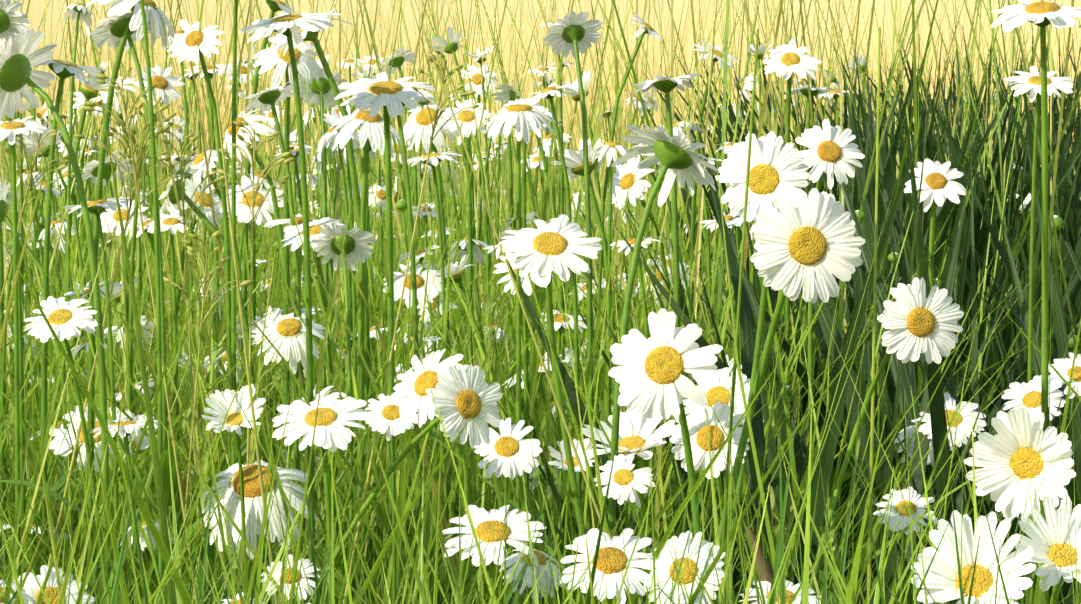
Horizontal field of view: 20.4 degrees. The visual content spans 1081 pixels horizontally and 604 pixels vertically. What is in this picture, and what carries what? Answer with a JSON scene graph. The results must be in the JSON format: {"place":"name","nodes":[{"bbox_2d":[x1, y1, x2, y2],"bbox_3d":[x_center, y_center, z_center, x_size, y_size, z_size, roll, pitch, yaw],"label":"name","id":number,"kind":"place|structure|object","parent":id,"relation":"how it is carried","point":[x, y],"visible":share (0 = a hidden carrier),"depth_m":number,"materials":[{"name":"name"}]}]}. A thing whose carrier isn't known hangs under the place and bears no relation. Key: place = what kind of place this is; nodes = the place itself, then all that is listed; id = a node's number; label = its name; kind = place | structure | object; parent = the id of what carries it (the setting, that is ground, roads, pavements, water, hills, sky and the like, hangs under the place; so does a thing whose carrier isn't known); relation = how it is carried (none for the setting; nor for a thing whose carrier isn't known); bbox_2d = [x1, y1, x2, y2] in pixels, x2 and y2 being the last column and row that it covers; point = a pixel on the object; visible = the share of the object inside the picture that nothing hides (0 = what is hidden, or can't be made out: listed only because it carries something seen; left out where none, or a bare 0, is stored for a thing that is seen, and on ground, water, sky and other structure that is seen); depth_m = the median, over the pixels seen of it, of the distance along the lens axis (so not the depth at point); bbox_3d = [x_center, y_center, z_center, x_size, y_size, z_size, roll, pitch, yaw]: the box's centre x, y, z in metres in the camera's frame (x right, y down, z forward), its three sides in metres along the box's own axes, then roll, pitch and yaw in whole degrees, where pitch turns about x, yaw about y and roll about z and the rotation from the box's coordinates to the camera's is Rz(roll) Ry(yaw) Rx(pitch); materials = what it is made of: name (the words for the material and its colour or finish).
{"place":"outdoors","nodes":[
{"label":"outdoors","id":0,"kind":"place"},
{"bbox_2d":[0,0,1080,603],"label":"meadow grass","id":1,"kind":"structure","parent":0,"point":[982,238],"depth_m":1.92,"materials":[{"name":"green plant"}]},
{"bbox_2d":[3,0,1080,164],"label":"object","id":2,"kind":"structure","parent":0,"point":[36,16],"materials":[{"name":"yellow"}]},
{"bbox_3d":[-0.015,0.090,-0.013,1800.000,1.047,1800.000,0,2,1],"label":"meadow ground","id":3,"kind":"structure","parent":0,"visible":0},
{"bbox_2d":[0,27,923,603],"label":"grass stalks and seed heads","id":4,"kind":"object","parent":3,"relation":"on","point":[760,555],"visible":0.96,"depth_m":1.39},
{"bbox_2d":[0,0,1080,603],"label":"daisies","id":5,"kind":"object","parent":3,"relation":"on","point":[670,154],"depth_m":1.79,"materials":[{"name":"white plant"}]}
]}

